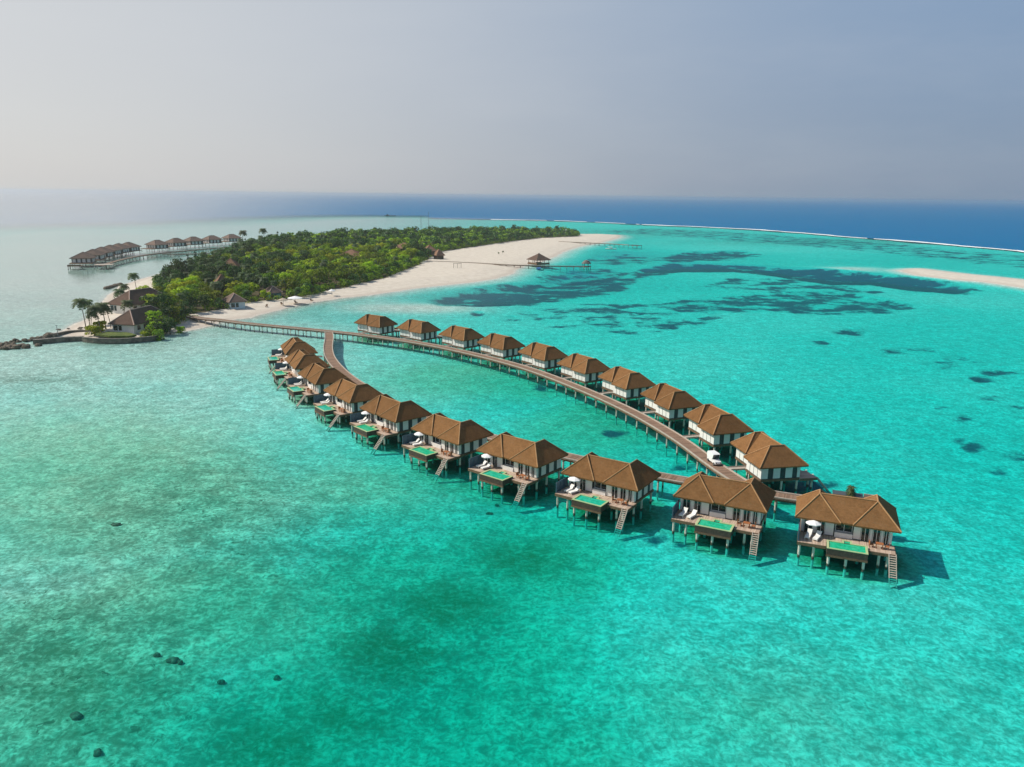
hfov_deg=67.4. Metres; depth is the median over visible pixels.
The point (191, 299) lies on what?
broadleaf tree
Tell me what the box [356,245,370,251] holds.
broadleaf tree
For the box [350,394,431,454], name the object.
water villa
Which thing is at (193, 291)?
broadleaf tree
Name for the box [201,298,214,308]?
broadleaf tree
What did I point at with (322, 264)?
palm tree
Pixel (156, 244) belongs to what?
lagoon villa
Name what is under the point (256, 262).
broadleaf tree
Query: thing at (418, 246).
broadleaf tree
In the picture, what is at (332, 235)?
broadleaf tree
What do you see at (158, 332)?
broadleaf tree
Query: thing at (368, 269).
broadleaf tree
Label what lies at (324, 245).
broadleaf tree
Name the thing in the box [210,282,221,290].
palm tree
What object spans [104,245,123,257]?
lagoon villa
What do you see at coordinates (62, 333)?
seawall
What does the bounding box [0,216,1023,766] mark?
seabed
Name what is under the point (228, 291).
broadleaf tree
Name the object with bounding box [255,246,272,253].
broadleaf tree
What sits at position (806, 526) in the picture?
glass door
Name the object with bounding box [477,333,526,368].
water villa
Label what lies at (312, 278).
broadleaf tree
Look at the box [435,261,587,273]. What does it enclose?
jetty
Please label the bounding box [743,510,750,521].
glass door
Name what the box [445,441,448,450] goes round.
glass door
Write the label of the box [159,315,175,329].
broadleaf tree
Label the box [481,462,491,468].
sun lounger
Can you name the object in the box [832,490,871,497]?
service shelter
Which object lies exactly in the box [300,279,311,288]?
broadleaf tree
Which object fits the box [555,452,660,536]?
water villa
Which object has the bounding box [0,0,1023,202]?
sky
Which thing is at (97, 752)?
coral rock
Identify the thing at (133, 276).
palm tree
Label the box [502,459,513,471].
window
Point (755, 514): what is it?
glass door
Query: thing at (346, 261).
broadleaf tree
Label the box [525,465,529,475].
glass door
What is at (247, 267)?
palm tree
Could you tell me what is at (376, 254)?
broadleaf tree
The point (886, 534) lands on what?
glass door
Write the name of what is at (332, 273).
broadleaf tree
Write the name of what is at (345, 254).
broadleaf tree
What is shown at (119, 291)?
palm tree
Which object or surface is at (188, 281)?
broadleaf tree
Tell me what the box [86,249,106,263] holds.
lagoon villa
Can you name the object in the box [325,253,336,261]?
broadleaf tree
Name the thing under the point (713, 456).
service buggy
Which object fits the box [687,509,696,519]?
sun lounger
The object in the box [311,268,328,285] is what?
broadleaf tree
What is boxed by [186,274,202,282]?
broadleaf tree
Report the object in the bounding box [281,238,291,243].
broadleaf tree
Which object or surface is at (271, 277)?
broadleaf tree
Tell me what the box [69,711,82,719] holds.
coral rock
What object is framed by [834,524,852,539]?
window
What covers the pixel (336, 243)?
broadleaf tree
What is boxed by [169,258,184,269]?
broadleaf tree
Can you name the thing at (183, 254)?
footbridge
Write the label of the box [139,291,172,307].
broadleaf tree
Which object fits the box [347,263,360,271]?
broadleaf tree
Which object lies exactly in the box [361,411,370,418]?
parasol
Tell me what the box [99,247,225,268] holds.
boardwalk
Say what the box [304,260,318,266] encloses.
broadleaf tree
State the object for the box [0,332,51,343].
breakwater
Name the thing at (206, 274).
broadleaf tree
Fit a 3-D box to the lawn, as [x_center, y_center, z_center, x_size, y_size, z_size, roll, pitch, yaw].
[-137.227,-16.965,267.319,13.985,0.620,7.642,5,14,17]
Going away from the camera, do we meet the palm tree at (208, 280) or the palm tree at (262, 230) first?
the palm tree at (208, 280)
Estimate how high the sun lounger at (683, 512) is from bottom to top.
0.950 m
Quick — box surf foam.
[491,219,1023,251]
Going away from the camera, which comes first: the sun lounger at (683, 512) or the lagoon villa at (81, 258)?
the sun lounger at (683, 512)
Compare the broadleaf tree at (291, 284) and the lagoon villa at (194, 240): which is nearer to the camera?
the broadleaf tree at (291, 284)
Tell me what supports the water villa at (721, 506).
on the seabed
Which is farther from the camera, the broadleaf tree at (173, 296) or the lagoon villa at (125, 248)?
the lagoon villa at (125, 248)
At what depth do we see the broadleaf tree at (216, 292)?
331.95 m
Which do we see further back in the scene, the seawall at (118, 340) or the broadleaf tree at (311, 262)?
the broadleaf tree at (311, 262)
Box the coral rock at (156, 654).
[153,652,160,656]
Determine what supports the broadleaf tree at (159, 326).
on the seabed
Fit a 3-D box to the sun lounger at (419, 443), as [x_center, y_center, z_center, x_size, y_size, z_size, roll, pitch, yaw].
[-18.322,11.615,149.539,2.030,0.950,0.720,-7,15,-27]
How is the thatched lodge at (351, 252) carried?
on the seabed
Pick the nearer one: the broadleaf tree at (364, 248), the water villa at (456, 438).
the water villa at (456, 438)
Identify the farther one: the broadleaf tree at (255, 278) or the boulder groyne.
the boulder groyne
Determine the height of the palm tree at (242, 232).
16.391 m
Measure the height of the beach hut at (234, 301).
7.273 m
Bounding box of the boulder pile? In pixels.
[0,342,41,349]
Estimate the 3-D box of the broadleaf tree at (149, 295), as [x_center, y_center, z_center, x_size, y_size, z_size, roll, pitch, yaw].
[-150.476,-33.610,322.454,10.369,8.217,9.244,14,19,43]
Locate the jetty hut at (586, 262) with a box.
[582,260,590,272]
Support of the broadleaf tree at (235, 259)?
on the seabed
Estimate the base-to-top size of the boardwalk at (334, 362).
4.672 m
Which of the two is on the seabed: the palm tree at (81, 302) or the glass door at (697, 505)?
the palm tree at (81, 302)
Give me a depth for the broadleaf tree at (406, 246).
601.87 m
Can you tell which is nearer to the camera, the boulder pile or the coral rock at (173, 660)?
the coral rock at (173, 660)
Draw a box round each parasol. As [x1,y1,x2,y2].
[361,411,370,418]
[414,432,424,435]
[481,454,492,457]
[568,477,580,488]
[806,520,821,535]
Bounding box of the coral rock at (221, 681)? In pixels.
[217,679,224,683]
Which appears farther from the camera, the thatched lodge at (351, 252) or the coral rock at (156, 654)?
the thatched lodge at (351, 252)
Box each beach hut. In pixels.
[221,293,246,308]
[264,285,282,297]
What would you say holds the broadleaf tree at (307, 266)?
on the seabed
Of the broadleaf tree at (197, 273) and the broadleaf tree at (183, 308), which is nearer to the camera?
the broadleaf tree at (183, 308)
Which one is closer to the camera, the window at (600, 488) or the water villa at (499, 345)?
the window at (600, 488)
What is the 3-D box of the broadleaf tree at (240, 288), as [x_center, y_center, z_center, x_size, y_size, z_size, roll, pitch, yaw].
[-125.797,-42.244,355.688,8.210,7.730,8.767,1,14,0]
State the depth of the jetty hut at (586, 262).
540.05 m
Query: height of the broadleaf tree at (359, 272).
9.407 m
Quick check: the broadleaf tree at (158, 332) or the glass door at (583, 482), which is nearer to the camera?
the glass door at (583, 482)
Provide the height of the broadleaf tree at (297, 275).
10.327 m
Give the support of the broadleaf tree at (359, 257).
on the seabed
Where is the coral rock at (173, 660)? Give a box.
[166,656,178,663]
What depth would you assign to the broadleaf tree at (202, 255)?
488.11 m
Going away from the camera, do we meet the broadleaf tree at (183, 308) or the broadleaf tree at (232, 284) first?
the broadleaf tree at (183, 308)
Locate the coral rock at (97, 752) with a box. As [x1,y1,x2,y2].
[93,748,101,756]
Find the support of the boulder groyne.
on the seabed
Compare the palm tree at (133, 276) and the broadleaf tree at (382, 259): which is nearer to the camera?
the palm tree at (133, 276)
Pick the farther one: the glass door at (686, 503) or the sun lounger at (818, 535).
the glass door at (686, 503)
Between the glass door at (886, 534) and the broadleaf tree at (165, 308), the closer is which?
the glass door at (886, 534)
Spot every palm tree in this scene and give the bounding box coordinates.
[70,298,88,326]
[83,299,92,324]
[84,305,102,331]
[85,311,99,320]
[93,302,111,327]
[98,305,112,327]
[112,288,126,297]
[118,284,129,289]
[120,299,133,310]
[127,273,139,285]
[204,278,213,292]
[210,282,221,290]
[238,230,247,235]
[242,265,250,269]
[244,273,252,282]
[258,228,267,233]
[259,277,268,284]
[319,262,327,267]
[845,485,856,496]
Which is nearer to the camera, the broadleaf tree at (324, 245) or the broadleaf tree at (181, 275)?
the broadleaf tree at (181, 275)
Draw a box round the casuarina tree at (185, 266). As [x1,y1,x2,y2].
[184,260,187,271]
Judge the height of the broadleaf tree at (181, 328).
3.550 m
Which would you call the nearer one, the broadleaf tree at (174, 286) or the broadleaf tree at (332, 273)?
the broadleaf tree at (174, 286)
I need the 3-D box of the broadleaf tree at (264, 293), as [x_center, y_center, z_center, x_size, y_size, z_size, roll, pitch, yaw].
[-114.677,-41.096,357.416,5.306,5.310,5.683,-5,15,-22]
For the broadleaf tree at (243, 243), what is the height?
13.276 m
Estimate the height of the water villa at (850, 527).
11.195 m
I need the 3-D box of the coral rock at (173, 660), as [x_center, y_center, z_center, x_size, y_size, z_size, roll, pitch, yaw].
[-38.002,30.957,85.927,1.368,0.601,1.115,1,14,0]
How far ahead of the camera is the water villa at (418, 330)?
261.25 m
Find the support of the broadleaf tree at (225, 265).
on the seabed
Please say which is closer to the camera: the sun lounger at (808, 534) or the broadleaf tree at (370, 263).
the sun lounger at (808, 534)
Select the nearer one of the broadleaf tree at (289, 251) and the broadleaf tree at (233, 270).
the broadleaf tree at (233, 270)
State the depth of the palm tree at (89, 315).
271.53 m
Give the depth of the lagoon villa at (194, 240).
711.97 m
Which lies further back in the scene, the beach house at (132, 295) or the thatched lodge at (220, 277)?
the thatched lodge at (220, 277)
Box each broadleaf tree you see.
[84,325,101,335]
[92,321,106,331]
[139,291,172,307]
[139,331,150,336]
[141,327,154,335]
[142,294,158,304]
[144,310,161,324]
[145,321,163,330]
[149,319,170,333]
[151,329,163,340]
[153,285,164,291]
[157,297,180,308]
[158,268,171,281]
[159,304,175,317]
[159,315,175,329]
[159,318,176,334]
[160,293,182,303]
[162,261,183,275]
[165,269,185,282]
[165,283,182,293]
[166,305,184,320]
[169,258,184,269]
[171,286,191,302]
[175,304,185,314]
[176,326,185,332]
[178,301,195,315]
[179,290,189,300]
[180,280,199,291]
[181,294,197,312]
[184,276,199,285]
[185,284,199,297]
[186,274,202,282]
[190,270,203,275]
[190,287,198,296]
[193,253,207,261]
[194,264,210,271]
[197,258,209,263]
[197,294,210,310]
[200,271,215,281]
[200,287,213,293]
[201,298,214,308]
[202,266,218,273]
[204,290,222,306]
[209,254,217,263]
[212,261,223,270]
[219,262,232,270]
[219,277,233,289]
[223,288,237,294]
[225,266,241,276]
[225,280,243,293]
[226,256,242,263]
[233,284,250,297]
[238,257,253,266]
[239,241,252,247]
[240,269,258,283]
[243,244,254,251]
[244,282,259,295]
[248,274,265,294]
[252,243,262,250]
[252,258,264,264]
[252,261,267,272]
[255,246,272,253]
[256,264,275,274]
[259,290,271,299]
[262,272,279,285]
[267,256,283,262]
[268,254,286,263]
[273,243,284,249]
[274,262,288,273]
[277,252,292,260]
[278,277,298,289]
[279,265,291,272]
[279,272,291,283]
[280,273,302,287]
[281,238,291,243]
[285,244,297,249]
[285,249,298,255]
[299,250,310,259]
[300,264,313,268]
[300,271,320,283]
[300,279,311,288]
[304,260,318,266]
[307,254,321,257]
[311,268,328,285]
[312,256,325,264]
[314,266,336,284]
[318,238,329,244]
[319,244,331,249]
[324,261,338,278]
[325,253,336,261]
[328,232,338,238]
[329,269,343,282]
[330,239,341,247]
[334,266,347,277]
[341,252,357,263]
[341,258,352,264]
[342,269,354,279]
[345,245,355,250]
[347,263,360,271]
[349,263,366,273]
[352,255,364,260]
[352,266,365,277]
[354,257,369,262]
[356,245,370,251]
[360,265,374,273]
[362,261,377,269]
[366,252,380,260]
[375,257,388,264]
[389,244,399,250]
[390,248,402,254]
[396,238,406,244]
[398,254,409,262]
[401,243,411,252]
[404,247,417,257]
[410,241,425,253]
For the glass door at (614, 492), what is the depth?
124.48 m
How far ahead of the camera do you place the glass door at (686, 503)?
119.51 m
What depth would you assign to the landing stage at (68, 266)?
498.29 m
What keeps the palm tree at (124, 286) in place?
on the seabed
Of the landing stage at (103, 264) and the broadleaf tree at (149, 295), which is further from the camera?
the landing stage at (103, 264)
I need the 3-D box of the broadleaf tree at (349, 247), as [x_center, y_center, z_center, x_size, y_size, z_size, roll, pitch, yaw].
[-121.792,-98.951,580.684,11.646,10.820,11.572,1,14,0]
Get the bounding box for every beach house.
[107,305,169,333]
[108,287,161,313]
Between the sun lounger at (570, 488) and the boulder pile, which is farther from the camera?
the boulder pile
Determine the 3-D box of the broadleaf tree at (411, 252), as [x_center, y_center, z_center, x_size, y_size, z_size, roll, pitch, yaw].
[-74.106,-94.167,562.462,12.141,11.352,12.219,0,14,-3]
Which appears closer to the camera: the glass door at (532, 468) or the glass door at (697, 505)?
the glass door at (697, 505)
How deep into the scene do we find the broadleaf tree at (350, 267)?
446.10 m
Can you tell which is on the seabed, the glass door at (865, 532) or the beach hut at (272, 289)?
the beach hut at (272, 289)
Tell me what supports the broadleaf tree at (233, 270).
on the seabed
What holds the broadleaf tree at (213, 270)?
on the seabed
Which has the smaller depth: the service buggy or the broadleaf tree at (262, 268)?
the service buggy
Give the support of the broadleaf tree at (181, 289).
on the seabed
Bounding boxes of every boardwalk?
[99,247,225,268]
[186,315,746,480]
[323,332,801,521]
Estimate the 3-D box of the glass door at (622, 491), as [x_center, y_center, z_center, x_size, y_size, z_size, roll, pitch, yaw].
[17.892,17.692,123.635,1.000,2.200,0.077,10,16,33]
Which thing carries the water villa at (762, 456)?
on the seabed
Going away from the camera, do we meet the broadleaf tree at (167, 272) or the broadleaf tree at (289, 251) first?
the broadleaf tree at (167, 272)
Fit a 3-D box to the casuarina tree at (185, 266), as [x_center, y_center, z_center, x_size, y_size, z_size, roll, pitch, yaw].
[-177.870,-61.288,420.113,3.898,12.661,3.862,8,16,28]
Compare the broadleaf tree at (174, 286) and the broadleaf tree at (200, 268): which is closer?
the broadleaf tree at (174, 286)
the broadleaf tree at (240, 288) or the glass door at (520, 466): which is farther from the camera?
the broadleaf tree at (240, 288)
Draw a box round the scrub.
[151,234,577,323]
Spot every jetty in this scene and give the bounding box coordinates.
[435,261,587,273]
[558,241,626,247]
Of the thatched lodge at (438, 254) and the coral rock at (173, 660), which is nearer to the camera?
the coral rock at (173, 660)
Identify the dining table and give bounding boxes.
[875,542,883,549]
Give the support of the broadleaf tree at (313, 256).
on the seabed
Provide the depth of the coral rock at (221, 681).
82.64 m
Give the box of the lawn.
[95,331,136,337]
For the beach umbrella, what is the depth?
352.03 m
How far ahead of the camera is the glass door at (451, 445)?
145.48 m
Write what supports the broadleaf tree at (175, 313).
on the seabed
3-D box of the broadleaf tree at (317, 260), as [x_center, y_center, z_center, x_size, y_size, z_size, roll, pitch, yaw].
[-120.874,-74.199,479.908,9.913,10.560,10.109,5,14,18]
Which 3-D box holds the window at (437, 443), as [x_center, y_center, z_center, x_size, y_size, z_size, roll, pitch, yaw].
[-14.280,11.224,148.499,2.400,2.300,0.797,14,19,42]
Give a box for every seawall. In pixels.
[33,336,83,344]
[52,330,90,336]
[82,335,161,343]
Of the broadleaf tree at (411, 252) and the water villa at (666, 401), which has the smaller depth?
the water villa at (666, 401)
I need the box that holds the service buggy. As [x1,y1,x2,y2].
[707,450,720,465]
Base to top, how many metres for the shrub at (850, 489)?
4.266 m
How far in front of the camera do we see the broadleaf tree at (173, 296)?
318.22 m
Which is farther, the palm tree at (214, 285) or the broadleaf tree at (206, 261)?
the broadleaf tree at (206, 261)
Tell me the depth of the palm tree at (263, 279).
364.69 m
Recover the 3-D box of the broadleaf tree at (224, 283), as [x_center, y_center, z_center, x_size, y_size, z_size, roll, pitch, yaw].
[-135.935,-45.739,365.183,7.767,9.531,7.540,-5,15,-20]
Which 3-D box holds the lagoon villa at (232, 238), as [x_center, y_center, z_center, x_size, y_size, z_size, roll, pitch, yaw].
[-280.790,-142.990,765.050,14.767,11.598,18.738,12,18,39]
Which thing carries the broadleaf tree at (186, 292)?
on the seabed
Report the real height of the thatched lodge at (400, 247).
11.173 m
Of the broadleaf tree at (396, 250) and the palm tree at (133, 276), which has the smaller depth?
the palm tree at (133, 276)
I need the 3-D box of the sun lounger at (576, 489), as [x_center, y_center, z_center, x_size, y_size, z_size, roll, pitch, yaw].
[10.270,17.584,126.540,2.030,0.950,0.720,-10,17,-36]
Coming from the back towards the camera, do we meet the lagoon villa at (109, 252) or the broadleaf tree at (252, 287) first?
the lagoon villa at (109, 252)
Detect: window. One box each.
[377,417,383,425]
[433,437,441,448]
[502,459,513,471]
[592,482,605,495]
[709,504,725,518]
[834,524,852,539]
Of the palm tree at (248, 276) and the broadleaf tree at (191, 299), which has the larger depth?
the palm tree at (248, 276)
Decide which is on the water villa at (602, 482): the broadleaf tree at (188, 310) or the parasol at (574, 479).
the parasol at (574, 479)
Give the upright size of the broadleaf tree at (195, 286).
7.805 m
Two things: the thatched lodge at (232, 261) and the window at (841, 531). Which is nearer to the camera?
the window at (841, 531)
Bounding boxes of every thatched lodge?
[214,274,227,294]
[225,258,240,275]
[340,249,359,256]
[395,242,408,250]
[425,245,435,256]
[432,249,444,258]
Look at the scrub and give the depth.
427.54 m
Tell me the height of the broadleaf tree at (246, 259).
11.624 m
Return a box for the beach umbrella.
[288,296,301,298]
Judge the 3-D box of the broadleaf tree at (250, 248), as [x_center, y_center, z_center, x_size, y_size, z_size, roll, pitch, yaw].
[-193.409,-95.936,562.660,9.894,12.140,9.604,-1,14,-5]
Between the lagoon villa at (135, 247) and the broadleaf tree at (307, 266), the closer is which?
the broadleaf tree at (307, 266)
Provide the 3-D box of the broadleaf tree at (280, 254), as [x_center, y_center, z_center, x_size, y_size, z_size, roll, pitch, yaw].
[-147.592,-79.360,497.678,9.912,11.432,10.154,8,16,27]
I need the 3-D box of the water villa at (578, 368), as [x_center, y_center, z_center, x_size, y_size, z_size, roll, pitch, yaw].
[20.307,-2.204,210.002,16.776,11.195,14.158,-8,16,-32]
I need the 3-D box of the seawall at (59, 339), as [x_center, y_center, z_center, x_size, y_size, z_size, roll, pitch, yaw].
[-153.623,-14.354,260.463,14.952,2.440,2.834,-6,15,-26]
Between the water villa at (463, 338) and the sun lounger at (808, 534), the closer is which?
the sun lounger at (808, 534)
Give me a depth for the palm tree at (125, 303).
294.65 m
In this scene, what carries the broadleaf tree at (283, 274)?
on the seabed
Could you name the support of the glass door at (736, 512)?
in the water villa at (721, 506)
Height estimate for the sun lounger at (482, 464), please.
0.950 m
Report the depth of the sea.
1763.73 m
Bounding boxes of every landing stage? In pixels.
[67,265,82,269]
[93,264,113,268]
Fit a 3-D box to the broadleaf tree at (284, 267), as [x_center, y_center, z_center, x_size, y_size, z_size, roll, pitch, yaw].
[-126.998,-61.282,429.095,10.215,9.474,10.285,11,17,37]
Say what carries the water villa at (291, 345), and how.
on the seabed
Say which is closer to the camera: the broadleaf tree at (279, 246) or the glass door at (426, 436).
the glass door at (426, 436)
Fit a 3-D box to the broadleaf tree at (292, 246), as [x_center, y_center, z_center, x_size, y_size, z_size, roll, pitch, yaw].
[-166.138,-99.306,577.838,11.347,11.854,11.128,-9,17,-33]
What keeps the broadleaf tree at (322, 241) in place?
on the seabed
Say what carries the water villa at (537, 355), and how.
on the seabed
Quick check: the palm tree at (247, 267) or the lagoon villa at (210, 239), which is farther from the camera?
the lagoon villa at (210, 239)
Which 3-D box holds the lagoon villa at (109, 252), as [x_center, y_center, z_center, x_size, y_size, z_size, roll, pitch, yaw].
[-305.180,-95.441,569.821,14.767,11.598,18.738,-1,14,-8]
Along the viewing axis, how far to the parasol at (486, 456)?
137.47 m
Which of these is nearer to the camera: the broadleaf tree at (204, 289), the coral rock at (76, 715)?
the coral rock at (76, 715)
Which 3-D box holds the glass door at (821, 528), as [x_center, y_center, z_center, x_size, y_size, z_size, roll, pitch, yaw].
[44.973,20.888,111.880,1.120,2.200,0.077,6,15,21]
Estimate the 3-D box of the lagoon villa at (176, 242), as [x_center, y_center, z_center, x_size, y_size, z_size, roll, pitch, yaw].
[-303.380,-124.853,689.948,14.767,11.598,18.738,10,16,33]
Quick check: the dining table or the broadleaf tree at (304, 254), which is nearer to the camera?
the dining table
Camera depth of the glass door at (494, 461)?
138.42 m
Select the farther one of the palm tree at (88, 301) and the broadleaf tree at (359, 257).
the broadleaf tree at (359, 257)
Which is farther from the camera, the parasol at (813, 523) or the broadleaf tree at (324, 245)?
the broadleaf tree at (324, 245)
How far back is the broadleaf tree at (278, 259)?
472.20 m
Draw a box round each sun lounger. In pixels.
[412,440,422,445]
[476,461,486,467]
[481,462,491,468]
[564,484,573,492]
[568,486,579,494]
[679,507,687,517]
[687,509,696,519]
[804,528,812,538]
[812,530,821,540]
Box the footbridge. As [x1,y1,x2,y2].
[162,253,208,256]
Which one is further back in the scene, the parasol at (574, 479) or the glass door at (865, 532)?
the parasol at (574, 479)
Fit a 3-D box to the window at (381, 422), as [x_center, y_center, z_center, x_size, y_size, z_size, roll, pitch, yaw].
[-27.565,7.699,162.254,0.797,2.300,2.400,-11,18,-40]
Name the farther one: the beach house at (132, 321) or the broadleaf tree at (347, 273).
the broadleaf tree at (347, 273)
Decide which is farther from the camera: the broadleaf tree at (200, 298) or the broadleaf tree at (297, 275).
the broadleaf tree at (297, 275)
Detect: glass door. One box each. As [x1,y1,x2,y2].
[425,434,428,443]
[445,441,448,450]
[450,443,453,452]
[492,456,496,466]
[518,463,522,473]
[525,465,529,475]
[531,467,534,477]
[580,479,585,490]
[611,486,617,497]
[620,488,625,500]
[628,490,631,501]
[682,499,690,511]
[694,501,701,513]
[732,508,740,520]
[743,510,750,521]
[752,512,757,523]
[803,519,812,531]
[816,522,825,533]
[860,528,869,540]
[872,530,880,542]
[883,531,889,544]
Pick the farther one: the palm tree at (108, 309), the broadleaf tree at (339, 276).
the broadleaf tree at (339, 276)
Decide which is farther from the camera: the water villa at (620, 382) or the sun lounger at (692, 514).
the water villa at (620, 382)
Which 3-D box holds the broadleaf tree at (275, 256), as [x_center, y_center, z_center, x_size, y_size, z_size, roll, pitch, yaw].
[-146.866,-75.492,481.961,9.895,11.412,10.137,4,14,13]
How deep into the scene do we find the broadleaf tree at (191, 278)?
380.62 m
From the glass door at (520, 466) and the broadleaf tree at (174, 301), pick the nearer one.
the glass door at (520, 466)
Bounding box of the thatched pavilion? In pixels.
[527,253,550,267]
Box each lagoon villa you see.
[69,252,96,266]
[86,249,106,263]
[95,247,114,259]
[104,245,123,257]
[113,243,131,255]
[123,242,141,254]
[140,240,169,251]
[165,238,187,248]
[184,236,204,246]
[202,235,222,245]
[221,234,241,243]
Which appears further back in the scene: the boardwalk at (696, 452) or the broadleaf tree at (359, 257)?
the broadleaf tree at (359, 257)
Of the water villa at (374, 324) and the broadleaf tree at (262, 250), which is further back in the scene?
the broadleaf tree at (262, 250)
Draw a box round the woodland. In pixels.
[151,225,579,307]
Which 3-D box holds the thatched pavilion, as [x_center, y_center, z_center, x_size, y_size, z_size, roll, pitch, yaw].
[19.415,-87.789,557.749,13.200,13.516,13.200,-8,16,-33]
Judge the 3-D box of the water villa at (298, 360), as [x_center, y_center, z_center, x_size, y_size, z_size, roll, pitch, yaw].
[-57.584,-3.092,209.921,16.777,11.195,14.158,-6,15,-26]
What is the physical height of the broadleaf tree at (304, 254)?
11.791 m
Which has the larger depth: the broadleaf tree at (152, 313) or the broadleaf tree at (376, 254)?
the broadleaf tree at (376, 254)
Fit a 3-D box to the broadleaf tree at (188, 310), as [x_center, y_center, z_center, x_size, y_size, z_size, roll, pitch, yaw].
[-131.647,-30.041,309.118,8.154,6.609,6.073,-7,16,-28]
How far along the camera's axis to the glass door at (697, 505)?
118.78 m
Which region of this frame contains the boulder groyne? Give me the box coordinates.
[103,283,122,288]
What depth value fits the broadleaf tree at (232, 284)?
359.82 m
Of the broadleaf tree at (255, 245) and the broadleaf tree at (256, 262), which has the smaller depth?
the broadleaf tree at (256, 262)
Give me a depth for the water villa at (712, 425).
153.47 m
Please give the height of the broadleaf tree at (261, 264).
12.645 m
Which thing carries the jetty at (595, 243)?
on the seabed
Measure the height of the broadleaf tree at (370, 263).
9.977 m
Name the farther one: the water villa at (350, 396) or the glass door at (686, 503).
the water villa at (350, 396)
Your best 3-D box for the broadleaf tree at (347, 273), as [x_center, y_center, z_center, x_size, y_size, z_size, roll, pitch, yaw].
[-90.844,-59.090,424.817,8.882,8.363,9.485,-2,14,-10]
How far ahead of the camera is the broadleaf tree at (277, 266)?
431.54 m
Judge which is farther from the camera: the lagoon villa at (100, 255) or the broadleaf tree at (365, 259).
the lagoon villa at (100, 255)
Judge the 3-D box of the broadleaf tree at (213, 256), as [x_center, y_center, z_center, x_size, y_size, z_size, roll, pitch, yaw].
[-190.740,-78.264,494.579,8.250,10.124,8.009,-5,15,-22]
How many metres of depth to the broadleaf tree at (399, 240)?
670.23 m
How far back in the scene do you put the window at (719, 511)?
117.74 m
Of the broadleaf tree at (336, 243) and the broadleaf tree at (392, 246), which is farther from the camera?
the broadleaf tree at (336, 243)
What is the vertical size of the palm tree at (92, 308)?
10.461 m
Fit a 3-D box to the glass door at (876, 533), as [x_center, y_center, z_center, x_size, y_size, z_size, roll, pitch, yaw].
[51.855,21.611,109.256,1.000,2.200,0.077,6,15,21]
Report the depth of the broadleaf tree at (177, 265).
418.49 m
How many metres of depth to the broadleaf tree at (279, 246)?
569.56 m
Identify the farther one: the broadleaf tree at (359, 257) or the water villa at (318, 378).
the broadleaf tree at (359, 257)
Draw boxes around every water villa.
[268,337,322,373]
[272,349,329,390]
[287,362,349,408]
[313,378,381,431]
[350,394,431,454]
[354,314,399,342]
[396,319,441,349]
[402,412,493,480]
[438,325,485,357]
[468,432,568,508]
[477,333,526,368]
[518,342,567,380]
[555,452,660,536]
[557,353,610,391]
[598,366,655,410]
[640,383,702,434]
[671,471,775,563]
[683,404,753,463]
[727,431,830,493]
[795,489,901,587]
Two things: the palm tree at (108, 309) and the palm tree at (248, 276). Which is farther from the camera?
the palm tree at (248, 276)
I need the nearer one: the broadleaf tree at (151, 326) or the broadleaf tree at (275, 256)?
the broadleaf tree at (151, 326)
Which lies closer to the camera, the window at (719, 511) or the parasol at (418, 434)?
the window at (719, 511)
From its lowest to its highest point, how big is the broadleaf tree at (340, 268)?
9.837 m
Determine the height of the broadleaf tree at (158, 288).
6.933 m
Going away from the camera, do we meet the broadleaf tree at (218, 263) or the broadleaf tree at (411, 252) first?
the broadleaf tree at (218, 263)
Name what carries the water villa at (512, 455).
on the seabed

